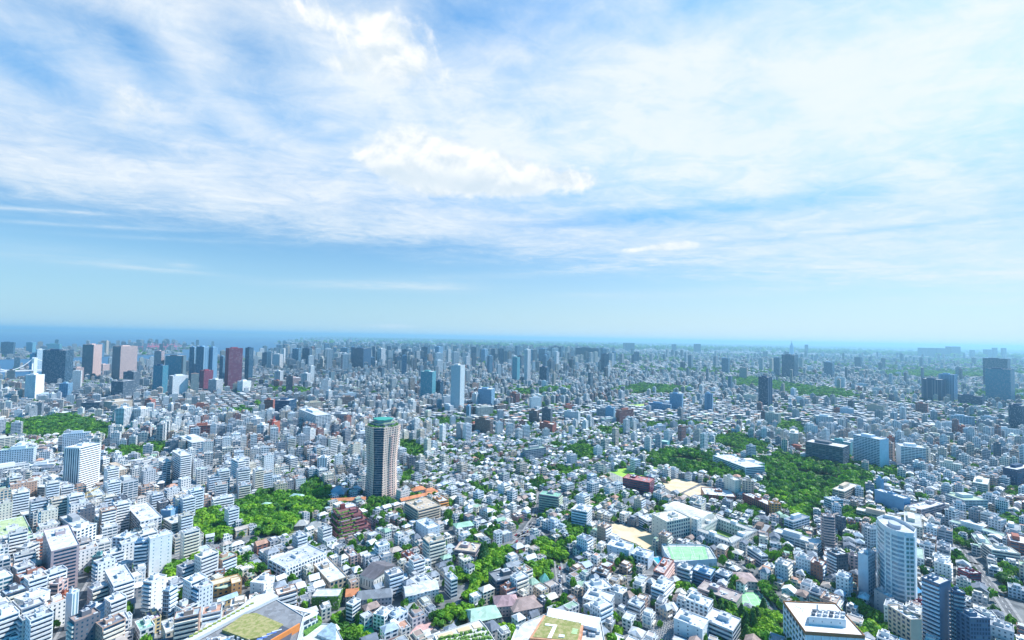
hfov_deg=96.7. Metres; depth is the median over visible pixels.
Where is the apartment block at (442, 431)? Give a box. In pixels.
[439,423,445,441]
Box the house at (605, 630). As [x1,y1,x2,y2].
[603,626,609,639]
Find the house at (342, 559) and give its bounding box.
[337,554,347,567]
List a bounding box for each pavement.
[53,481,171,639]
[141,533,292,639]
[433,492,541,630]
[512,527,582,608]
[610,573,698,585]
[739,562,777,609]
[953,542,1023,625]
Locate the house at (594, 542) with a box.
[593,537,596,547]
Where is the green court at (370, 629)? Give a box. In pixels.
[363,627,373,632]
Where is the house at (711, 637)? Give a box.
[708,635,717,639]
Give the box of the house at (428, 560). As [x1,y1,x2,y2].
[424,557,431,566]
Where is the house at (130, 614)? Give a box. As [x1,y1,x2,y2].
[127,611,132,626]
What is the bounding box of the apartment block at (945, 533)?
[938,525,952,546]
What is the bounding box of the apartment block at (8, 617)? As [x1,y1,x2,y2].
[0,605,19,639]
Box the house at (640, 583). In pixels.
[633,577,646,592]
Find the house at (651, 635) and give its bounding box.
[645,630,657,639]
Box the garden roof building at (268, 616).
[184,592,303,639]
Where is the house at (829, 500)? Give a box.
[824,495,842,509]
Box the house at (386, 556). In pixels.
[379,551,391,562]
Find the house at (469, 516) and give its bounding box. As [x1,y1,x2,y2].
[463,513,474,521]
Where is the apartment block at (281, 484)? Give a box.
[274,480,287,490]
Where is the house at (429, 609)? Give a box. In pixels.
[424,604,436,620]
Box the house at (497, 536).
[493,530,502,544]
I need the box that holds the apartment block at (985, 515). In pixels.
[980,510,998,522]
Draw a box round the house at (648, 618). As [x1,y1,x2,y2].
[642,607,655,628]
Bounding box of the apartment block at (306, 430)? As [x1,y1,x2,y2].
[303,425,310,441]
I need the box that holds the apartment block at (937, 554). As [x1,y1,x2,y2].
[932,551,949,566]
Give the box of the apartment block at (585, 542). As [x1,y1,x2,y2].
[577,533,592,552]
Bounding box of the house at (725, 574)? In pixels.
[715,568,732,583]
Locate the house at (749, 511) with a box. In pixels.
[745,509,752,516]
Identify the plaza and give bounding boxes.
[410,621,435,633]
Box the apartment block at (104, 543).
[92,536,110,551]
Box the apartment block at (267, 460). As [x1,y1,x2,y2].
[261,452,273,474]
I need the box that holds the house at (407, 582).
[402,579,414,594]
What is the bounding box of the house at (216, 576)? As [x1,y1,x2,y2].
[207,573,223,580]
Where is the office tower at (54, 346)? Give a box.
[46,343,61,349]
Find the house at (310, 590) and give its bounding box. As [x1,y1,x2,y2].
[305,585,314,602]
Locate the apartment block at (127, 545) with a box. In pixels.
[118,535,139,570]
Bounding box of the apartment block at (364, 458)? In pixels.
[362,448,366,465]
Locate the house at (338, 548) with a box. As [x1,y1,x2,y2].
[334,543,345,555]
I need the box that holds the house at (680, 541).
[675,538,685,543]
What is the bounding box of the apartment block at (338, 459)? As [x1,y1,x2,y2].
[334,452,342,469]
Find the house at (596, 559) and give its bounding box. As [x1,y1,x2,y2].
[591,553,601,566]
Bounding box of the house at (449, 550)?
[445,547,453,560]
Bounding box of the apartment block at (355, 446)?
[350,441,360,456]
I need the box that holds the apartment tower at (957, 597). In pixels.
[949,584,965,639]
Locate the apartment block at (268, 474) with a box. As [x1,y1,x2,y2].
[263,469,272,488]
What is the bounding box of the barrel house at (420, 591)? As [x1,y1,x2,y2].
[411,583,423,604]
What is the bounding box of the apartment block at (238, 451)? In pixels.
[234,448,243,455]
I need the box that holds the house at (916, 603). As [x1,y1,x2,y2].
[909,600,921,606]
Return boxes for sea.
[0,331,367,378]
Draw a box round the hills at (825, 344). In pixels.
[481,338,1016,349]
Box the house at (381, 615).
[373,606,392,629]
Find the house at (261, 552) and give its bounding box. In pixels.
[259,546,272,561]
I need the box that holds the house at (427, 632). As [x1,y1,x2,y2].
[423,629,430,638]
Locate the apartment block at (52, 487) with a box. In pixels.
[44,479,60,503]
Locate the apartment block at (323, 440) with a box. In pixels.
[320,436,326,446]
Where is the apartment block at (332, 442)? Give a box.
[328,436,337,457]
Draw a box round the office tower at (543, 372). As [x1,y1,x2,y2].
[539,366,548,383]
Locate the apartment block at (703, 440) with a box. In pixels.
[700,432,707,449]
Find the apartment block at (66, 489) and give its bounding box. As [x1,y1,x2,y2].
[60,483,73,495]
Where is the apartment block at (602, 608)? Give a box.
[590,597,613,626]
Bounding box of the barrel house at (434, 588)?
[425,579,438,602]
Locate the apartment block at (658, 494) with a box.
[653,489,665,504]
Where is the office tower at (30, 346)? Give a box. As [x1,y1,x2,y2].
[26,342,35,352]
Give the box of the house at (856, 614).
[851,611,862,617]
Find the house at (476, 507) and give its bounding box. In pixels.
[472,503,482,514]
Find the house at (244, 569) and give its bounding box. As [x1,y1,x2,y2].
[239,564,253,579]
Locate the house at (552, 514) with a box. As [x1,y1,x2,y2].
[548,512,558,518]
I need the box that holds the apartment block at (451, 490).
[446,485,457,496]
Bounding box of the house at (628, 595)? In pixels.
[623,590,634,607]
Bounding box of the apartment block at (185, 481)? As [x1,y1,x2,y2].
[178,475,190,489]
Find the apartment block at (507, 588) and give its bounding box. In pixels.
[500,581,516,595]
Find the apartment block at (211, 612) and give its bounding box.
[201,602,222,624]
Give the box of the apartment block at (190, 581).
[182,572,207,599]
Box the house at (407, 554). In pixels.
[401,549,414,560]
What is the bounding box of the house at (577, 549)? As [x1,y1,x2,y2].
[572,545,581,555]
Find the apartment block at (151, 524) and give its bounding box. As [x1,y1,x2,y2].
[138,520,156,531]
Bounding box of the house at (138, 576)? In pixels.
[132,571,142,582]
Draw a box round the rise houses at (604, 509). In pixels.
[0,339,1023,639]
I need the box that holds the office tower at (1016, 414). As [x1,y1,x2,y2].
[1008,403,1023,428]
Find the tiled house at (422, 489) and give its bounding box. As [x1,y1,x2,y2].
[411,486,425,492]
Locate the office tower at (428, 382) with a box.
[420,370,435,396]
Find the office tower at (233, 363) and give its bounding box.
[224,347,242,388]
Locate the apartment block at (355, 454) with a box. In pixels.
[351,452,359,466]
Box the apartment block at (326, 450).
[320,447,330,455]
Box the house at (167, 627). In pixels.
[161,617,173,638]
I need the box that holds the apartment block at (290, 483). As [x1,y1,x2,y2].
[282,477,293,489]
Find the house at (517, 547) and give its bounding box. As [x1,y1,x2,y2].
[510,542,525,553]
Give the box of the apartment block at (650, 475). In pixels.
[646,473,656,483]
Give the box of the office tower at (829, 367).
[824,361,834,376]
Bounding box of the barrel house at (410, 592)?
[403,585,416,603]
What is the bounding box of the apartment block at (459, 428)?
[456,421,463,438]
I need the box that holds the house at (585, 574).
[580,569,590,580]
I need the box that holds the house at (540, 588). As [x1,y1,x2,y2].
[534,583,548,596]
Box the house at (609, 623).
[603,616,615,632]
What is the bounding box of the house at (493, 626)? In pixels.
[484,620,500,639]
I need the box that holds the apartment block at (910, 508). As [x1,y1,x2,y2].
[904,505,916,512]
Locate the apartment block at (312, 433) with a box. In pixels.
[310,427,315,440]
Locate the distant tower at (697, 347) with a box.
[694,344,700,351]
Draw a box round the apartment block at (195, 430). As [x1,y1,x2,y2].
[190,426,199,435]
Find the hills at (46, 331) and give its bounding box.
[0,329,371,337]
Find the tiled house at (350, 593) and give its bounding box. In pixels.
[345,588,358,605]
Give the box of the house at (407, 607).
[404,602,416,611]
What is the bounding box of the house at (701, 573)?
[693,563,714,584]
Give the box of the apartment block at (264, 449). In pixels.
[260,444,268,455]
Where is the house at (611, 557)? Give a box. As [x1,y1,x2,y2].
[607,553,617,566]
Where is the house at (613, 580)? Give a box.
[609,576,619,585]
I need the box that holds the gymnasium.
[664,501,713,523]
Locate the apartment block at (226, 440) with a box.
[222,435,230,446]
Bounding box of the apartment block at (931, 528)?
[924,521,937,540]
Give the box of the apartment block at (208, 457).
[204,450,213,468]
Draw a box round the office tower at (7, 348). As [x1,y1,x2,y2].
[0,342,15,356]
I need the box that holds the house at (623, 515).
[619,510,628,523]
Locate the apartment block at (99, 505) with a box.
[95,502,105,508]
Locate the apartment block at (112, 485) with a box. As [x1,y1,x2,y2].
[104,478,121,495]
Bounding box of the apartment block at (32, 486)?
[27,478,36,496]
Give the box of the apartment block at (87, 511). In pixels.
[77,503,94,522]
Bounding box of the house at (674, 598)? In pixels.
[672,594,677,603]
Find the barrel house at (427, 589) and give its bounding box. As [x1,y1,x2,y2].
[418,582,431,598]
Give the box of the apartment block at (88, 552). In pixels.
[78,542,97,574]
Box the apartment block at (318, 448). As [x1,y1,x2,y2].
[314,444,324,455]
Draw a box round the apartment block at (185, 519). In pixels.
[177,510,193,532]
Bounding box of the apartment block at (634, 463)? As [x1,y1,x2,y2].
[630,457,640,472]
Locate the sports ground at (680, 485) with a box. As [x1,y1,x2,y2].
[663,478,697,492]
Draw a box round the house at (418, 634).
[408,628,425,639]
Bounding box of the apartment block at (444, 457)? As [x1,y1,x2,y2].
[439,453,448,463]
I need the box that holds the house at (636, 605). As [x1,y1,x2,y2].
[627,595,644,620]
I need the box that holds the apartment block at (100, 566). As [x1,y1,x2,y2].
[91,554,114,584]
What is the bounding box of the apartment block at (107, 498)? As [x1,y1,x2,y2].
[102,492,116,505]
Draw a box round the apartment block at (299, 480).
[294,475,305,489]
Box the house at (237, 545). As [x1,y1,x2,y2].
[231,540,243,551]
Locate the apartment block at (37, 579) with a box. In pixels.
[24,570,47,590]
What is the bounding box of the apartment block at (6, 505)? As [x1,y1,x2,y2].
[0,498,12,519]
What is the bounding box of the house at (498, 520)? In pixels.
[494,517,505,528]
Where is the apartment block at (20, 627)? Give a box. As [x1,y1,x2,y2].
[15,605,48,639]
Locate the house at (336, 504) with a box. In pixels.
[333,501,343,507]
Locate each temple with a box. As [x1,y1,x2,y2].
[294,519,308,529]
[303,521,324,532]
[331,486,347,497]
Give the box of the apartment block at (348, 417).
[344,414,351,425]
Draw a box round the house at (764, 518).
[760,515,768,523]
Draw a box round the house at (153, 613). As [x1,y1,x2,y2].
[145,607,161,632]
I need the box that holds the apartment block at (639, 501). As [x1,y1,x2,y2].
[634,495,645,510]
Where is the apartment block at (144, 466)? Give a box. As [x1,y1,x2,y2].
[139,463,152,481]
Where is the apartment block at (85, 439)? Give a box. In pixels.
[79,437,90,442]
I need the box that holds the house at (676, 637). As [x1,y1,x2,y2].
[671,633,687,639]
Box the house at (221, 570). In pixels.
[215,567,224,575]
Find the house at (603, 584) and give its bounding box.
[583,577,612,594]
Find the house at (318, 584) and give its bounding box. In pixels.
[309,580,325,590]
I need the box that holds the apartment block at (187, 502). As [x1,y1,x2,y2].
[179,493,195,515]
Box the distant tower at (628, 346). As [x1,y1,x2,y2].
[623,343,634,350]
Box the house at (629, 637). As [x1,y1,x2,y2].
[626,635,638,639]
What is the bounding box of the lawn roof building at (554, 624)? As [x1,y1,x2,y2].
[511,607,604,639]
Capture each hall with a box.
[465,604,501,623]
[653,439,669,447]
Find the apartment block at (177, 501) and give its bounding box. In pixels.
[175,494,185,513]
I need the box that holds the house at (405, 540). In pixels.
[399,536,410,547]
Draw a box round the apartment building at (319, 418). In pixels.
[299,408,330,430]
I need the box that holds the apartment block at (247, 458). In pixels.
[241,456,249,466]
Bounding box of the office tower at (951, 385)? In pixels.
[938,373,957,401]
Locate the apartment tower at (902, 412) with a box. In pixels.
[899,406,906,419]
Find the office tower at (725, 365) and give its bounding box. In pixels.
[722,358,729,372]
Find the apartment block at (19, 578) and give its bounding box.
[15,566,45,583]
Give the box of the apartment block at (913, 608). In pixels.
[905,602,921,618]
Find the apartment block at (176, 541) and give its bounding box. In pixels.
[172,531,180,553]
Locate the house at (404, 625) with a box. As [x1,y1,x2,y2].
[397,619,410,636]
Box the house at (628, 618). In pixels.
[622,611,635,631]
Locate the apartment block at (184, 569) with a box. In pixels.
[176,559,193,577]
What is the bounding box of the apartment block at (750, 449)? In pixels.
[746,443,755,456]
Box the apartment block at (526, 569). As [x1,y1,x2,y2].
[517,564,532,578]
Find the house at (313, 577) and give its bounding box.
[307,572,319,583]
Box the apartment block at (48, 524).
[36,519,59,532]
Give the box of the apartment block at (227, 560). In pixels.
[218,551,236,571]
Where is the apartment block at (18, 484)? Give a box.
[8,479,26,489]
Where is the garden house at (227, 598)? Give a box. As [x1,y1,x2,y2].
[216,591,237,605]
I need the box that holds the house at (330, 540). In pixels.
[322,536,336,549]
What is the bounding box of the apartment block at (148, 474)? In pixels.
[141,467,155,484]
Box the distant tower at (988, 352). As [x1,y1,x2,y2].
[983,349,991,356]
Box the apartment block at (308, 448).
[304,444,315,459]
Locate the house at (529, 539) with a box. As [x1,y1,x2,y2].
[525,534,536,544]
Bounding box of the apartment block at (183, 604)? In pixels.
[174,598,198,616]
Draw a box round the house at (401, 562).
[397,557,406,570]
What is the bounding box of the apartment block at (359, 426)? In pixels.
[356,422,363,429]
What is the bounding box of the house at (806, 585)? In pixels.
[800,579,815,591]
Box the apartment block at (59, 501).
[50,494,66,519]
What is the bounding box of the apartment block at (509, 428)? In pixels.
[505,421,513,435]
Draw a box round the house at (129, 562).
[121,558,132,572]
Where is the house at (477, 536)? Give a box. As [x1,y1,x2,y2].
[474,532,485,540]
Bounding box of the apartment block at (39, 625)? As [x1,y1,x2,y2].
[24,607,53,639]
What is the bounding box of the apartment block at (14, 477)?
[8,473,22,484]
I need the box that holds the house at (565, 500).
[562,497,568,503]
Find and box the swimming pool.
[653,556,661,565]
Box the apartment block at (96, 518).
[94,514,98,532]
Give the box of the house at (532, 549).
[528,545,539,553]
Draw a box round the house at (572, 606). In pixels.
[563,600,578,612]
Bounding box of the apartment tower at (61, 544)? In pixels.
[41,524,79,588]
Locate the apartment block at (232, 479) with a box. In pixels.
[230,476,235,484]
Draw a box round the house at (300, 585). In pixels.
[295,581,306,593]
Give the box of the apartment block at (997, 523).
[988,515,1006,532]
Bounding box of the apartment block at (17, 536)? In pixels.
[7,526,28,558]
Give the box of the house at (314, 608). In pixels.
[301,606,318,615]
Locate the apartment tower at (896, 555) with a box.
[876,515,921,603]
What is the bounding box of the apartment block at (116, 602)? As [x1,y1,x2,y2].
[104,591,126,617]
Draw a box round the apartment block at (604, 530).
[597,522,611,542]
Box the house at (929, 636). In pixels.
[924,633,938,639]
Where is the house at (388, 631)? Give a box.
[380,622,398,639]
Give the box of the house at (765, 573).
[759,567,770,582]
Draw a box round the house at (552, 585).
[544,579,559,594]
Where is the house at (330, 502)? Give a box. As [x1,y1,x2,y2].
[327,499,337,507]
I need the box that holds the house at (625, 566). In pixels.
[619,560,632,574]
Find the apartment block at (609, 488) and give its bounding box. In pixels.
[604,483,615,495]
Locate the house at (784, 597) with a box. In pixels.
[779,593,791,609]
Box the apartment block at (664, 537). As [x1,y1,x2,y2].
[658,530,672,551]
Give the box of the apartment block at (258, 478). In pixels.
[252,466,263,489]
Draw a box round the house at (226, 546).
[219,540,231,552]
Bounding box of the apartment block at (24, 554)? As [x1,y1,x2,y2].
[12,547,35,565]
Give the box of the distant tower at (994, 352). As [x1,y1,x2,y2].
[992,348,997,356]
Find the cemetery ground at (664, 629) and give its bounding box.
[651,615,673,639]
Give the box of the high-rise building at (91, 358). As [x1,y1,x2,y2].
[82,344,101,379]
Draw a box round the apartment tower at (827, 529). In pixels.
[820,511,834,549]
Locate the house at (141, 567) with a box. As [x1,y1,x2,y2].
[134,563,145,579]
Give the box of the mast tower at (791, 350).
[789,340,793,353]
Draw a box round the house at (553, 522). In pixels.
[548,517,559,530]
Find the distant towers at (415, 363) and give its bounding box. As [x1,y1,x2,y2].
[0,336,1022,394]
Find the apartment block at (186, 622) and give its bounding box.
[173,607,200,639]
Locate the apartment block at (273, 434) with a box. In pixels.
[270,426,278,442]
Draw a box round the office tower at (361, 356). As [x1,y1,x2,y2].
[351,347,370,368]
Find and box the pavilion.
[539,573,548,584]
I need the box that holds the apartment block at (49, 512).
[38,504,57,523]
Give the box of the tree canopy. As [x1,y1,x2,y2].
[0,336,1023,639]
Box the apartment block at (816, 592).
[809,585,827,601]
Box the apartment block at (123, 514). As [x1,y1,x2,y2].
[113,499,130,530]
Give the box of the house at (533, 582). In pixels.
[528,578,539,594]
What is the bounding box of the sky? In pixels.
[0,0,1023,348]
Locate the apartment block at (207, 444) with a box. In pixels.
[202,439,213,451]
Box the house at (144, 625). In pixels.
[134,615,154,639]
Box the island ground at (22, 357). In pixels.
[0,350,153,359]
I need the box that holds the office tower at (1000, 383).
[985,367,1014,401]
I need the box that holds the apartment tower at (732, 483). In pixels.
[723,474,740,499]
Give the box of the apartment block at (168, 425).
[163,419,170,432]
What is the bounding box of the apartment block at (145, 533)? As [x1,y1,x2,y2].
[137,528,157,538]
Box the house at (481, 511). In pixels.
[479,506,488,516]
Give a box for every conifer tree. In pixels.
[476,543,486,560]
[484,541,489,555]
[709,593,717,608]
[723,599,729,609]
[738,603,744,615]
[739,624,750,639]
[741,611,751,628]
[749,609,758,627]
[755,606,760,617]
[759,597,767,608]
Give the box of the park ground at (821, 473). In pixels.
[662,454,864,520]
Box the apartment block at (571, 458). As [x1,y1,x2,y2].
[566,452,576,467]
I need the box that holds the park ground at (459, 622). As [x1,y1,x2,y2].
[430,616,466,629]
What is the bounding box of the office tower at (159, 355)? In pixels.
[154,350,164,364]
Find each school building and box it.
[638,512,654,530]
[652,510,689,540]
[690,515,757,548]
[701,487,735,502]
[742,492,768,515]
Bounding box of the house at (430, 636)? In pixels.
[427,631,439,638]
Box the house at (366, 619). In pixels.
[359,610,372,629]
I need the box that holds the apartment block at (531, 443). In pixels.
[528,441,536,446]
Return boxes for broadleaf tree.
[164,568,175,576]
[177,587,182,597]
[193,522,203,530]
[195,507,207,514]
[198,511,208,517]
[199,516,209,522]
[204,528,215,536]
[207,517,221,523]
[209,505,221,509]
[215,511,223,516]
[215,528,229,538]
[238,504,247,509]
[241,517,254,524]
[244,561,256,569]
[245,510,257,516]
[247,503,256,509]
[254,515,262,520]
[257,517,271,524]
[271,489,285,495]
[271,522,280,527]
[273,512,284,519]
[278,526,290,534]
[279,515,290,521]
[280,522,293,527]
[285,514,297,521]
[287,517,300,524]
[288,495,301,499]
[291,503,301,509]
[295,513,302,518]
[298,495,310,500]
[307,506,315,513]
[311,502,321,508]
[315,487,325,491]
[330,610,341,619]
[340,629,347,638]
[346,625,357,635]
[353,631,362,639]
[355,624,363,631]
[360,630,370,636]
[434,609,444,618]
[443,605,450,613]
[444,612,451,619]
[452,605,462,615]
[457,572,465,580]
[459,609,467,620]
[461,588,475,600]
[462,603,474,609]
[463,573,470,581]
[469,574,477,583]
[469,581,480,586]
[471,561,481,570]
[476,574,487,583]
[482,562,494,570]
[485,554,492,563]
[491,551,500,556]
[492,557,503,565]
[500,544,509,552]
[500,552,507,559]
[502,623,515,629]
[506,545,514,552]
[507,625,514,633]
[523,559,534,566]
[529,561,539,567]
[532,566,541,576]
[534,540,541,545]
[535,560,545,569]
[539,537,548,542]
[540,545,553,551]
[540,558,552,566]
[541,566,550,571]
[541,571,553,579]
[544,540,554,545]
[552,548,560,556]
[552,601,561,607]
[555,539,564,545]
[559,549,569,556]
[564,535,575,541]
[606,632,616,639]
[613,624,623,634]
[675,581,681,588]
[728,601,737,610]
[744,606,749,614]
[752,621,763,627]
[755,605,770,615]
[755,629,770,639]
[757,580,772,591]
[757,616,774,624]
[762,624,778,634]
[766,613,778,622]
[771,612,782,622]
[771,626,783,635]
[774,494,788,499]
[776,485,789,491]
[776,600,782,608]
[777,489,786,495]
[781,503,790,508]
[788,495,803,500]
[788,507,801,511]
[789,509,802,514]
[798,489,811,495]
[800,505,812,513]
[822,487,831,492]
[846,597,866,608]
[857,626,868,632]
[862,619,880,632]
[864,609,883,622]
[867,618,881,628]
[871,629,879,639]
[878,623,888,630]
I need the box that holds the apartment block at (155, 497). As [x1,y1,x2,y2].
[149,491,163,509]
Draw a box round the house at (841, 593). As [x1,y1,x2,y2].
[834,589,845,603]
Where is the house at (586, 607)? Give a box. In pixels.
[583,601,592,614]
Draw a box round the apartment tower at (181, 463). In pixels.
[171,449,191,480]
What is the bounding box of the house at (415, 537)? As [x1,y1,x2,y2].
[411,533,421,547]
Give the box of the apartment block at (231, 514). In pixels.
[224,505,239,527]
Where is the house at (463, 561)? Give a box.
[459,554,473,569]
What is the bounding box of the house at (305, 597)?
[297,593,310,608]
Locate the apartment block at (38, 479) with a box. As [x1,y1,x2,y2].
[26,476,42,496]
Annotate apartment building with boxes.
[0,435,15,448]
[0,445,36,463]
[0,461,29,473]
[0,516,32,535]
[1,387,11,393]
[10,441,28,447]
[16,540,39,559]
[20,504,49,517]
[29,461,55,468]
[36,392,48,399]
[42,474,62,482]
[49,392,55,397]
[49,576,68,598]
[50,401,58,407]
[59,512,87,526]
[62,430,90,451]
[71,521,96,540]
[99,456,109,472]
[100,611,129,631]
[102,462,128,479]
[104,564,134,599]
[114,475,138,499]
[115,560,126,566]
[140,572,166,614]
[144,398,155,406]
[163,514,177,532]
[168,402,173,411]
[175,398,186,403]
[179,434,206,449]
[181,404,190,409]
[183,412,192,419]
[186,389,195,395]
[189,422,209,435]
[192,402,208,408]
[210,493,234,507]
[230,456,245,476]
[250,415,263,424]
[253,393,260,399]
[257,422,268,436]
[264,398,274,408]
[267,419,279,432]
[274,370,282,380]
[274,379,282,386]
[275,398,296,411]
[283,454,297,470]
[299,408,330,430]
[301,372,310,383]
[304,400,321,408]
[306,394,316,400]
[309,452,317,467]
[317,454,330,470]
[326,389,332,399]
[331,395,342,398]
[341,395,353,404]
[345,392,356,397]
[355,413,365,420]
[355,430,364,439]
[397,401,407,407]
[404,497,440,520]
[410,573,433,583]
[415,517,439,537]
[422,533,445,565]
[432,495,448,506]
[442,395,449,403]
[444,571,457,598]
[445,403,453,410]
[464,405,472,413]
[466,404,470,416]
[470,382,478,387]
[471,421,474,431]
[472,392,478,403]
[475,416,492,433]
[476,405,492,415]
[488,567,514,595]
[494,403,508,409]
[510,392,519,402]
[522,445,545,459]
[529,396,541,408]
[531,393,543,400]
[538,490,562,511]
[539,421,555,432]
[541,380,547,386]
[562,403,573,408]
[564,409,574,419]
[571,503,591,526]
[591,565,610,581]
[596,407,604,416]
[600,416,615,422]
[605,405,614,416]
[607,538,633,556]
[616,408,633,423]
[619,390,624,399]
[622,474,654,494]
[630,546,653,568]
[651,575,674,601]
[653,557,674,580]
[654,423,665,431]
[677,561,692,582]
[744,394,757,402]
[747,546,767,565]
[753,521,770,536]
[765,411,780,424]
[768,499,780,513]
[773,528,821,554]
[784,513,809,530]
[789,429,797,444]
[789,444,804,450]
[790,387,796,395]
[796,396,804,403]
[805,439,849,463]
[807,423,817,433]
[826,547,847,573]
[832,482,857,498]
[834,407,839,412]
[835,512,845,536]
[840,407,853,413]
[848,550,857,570]
[856,507,903,520]
[864,524,875,549]
[867,403,884,411]
[873,387,883,395]
[884,484,904,493]
[887,435,894,449]
[887,604,921,639]
[904,511,922,538]
[905,388,911,393]
[909,420,917,427]
[909,499,944,517]
[913,597,921,604]
[915,402,927,412]
[917,547,923,573]
[924,432,949,443]
[928,429,952,441]
[940,459,962,473]
[941,421,960,427]
[945,492,987,510]
[947,443,963,453]
[949,414,974,425]
[949,519,1003,536]
[958,424,965,432]
[958,566,981,581]
[971,533,991,553]
[973,476,989,492]
[980,415,998,423]
[982,543,1020,562]
[984,419,993,426]
[989,426,1019,437]
[1005,521,1020,531]
[1007,532,1023,555]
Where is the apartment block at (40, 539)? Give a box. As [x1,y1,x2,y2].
[33,536,42,559]
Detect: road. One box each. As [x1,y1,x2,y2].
[56,482,172,639]
[99,456,171,479]
[156,538,269,639]
[436,492,539,631]
[512,530,582,607]
[616,574,697,587]
[735,562,774,609]
[954,544,1020,625]
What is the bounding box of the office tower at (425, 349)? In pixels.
[421,346,429,356]
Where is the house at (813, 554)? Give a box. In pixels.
[807,551,817,557]
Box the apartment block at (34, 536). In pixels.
[28,531,42,540]
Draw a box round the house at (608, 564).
[599,560,613,572]
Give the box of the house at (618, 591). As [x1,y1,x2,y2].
[610,584,626,604]
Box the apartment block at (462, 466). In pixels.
[456,461,467,473]
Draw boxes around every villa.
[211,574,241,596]
[313,557,346,587]
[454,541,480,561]
[493,594,516,616]
[510,595,542,618]
[622,498,651,506]
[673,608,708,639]
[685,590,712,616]
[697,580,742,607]
[733,572,757,588]
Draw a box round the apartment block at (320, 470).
[317,466,327,476]
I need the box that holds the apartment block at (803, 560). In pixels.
[795,552,813,574]
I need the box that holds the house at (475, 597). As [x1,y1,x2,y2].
[469,591,481,606]
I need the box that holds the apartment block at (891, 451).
[889,441,894,461]
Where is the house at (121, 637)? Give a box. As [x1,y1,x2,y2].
[112,635,127,639]
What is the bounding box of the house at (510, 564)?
[504,561,514,568]
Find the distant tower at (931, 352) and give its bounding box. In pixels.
[927,348,949,356]
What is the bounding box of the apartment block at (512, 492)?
[507,487,517,502]
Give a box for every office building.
[14,587,50,604]
[37,481,67,496]
[59,382,72,397]
[60,587,68,596]
[64,586,79,629]
[73,367,83,381]
[81,400,103,409]
[91,550,102,574]
[101,364,109,374]
[103,399,132,408]
[111,379,135,398]
[123,370,139,388]
[129,502,161,529]
[161,504,178,528]
[168,374,188,395]
[199,369,212,389]
[208,378,222,392]
[237,380,250,391]
[267,544,325,583]
[284,376,300,385]
[331,411,349,422]
[378,367,384,376]
[436,380,443,395]
[478,387,494,405]
[529,408,538,422]
[542,406,552,421]
[648,401,671,410]
[669,392,682,409]
[706,608,740,639]
[713,454,764,477]
[739,367,747,377]
[743,458,764,464]
[783,601,864,639]
[814,414,833,425]
[830,438,852,455]
[834,376,845,387]
[874,489,910,511]
[874,586,894,612]
[876,476,883,488]
[958,394,984,404]
[1003,463,1023,485]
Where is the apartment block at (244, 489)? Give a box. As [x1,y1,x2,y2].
[237,481,250,498]
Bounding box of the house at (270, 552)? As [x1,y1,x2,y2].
[263,547,279,564]
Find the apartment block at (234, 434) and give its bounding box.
[231,431,240,445]
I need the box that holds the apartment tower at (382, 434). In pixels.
[365,417,400,496]
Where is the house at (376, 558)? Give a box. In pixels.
[368,556,380,564]
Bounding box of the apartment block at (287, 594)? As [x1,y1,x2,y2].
[275,583,297,605]
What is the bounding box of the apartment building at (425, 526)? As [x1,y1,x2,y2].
[415,517,439,537]
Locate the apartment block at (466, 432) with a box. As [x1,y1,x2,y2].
[462,422,471,439]
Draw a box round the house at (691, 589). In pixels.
[687,587,698,595]
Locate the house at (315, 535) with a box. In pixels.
[314,529,317,541]
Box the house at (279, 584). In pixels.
[273,580,286,593]
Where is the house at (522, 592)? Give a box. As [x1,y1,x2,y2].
[517,588,528,597]
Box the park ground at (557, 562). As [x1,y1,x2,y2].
[552,554,568,565]
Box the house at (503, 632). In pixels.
[497,625,510,639]
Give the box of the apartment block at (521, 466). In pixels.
[516,460,526,474]
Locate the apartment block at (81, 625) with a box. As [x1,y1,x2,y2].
[66,607,100,639]
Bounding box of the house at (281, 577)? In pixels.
[275,573,286,581]

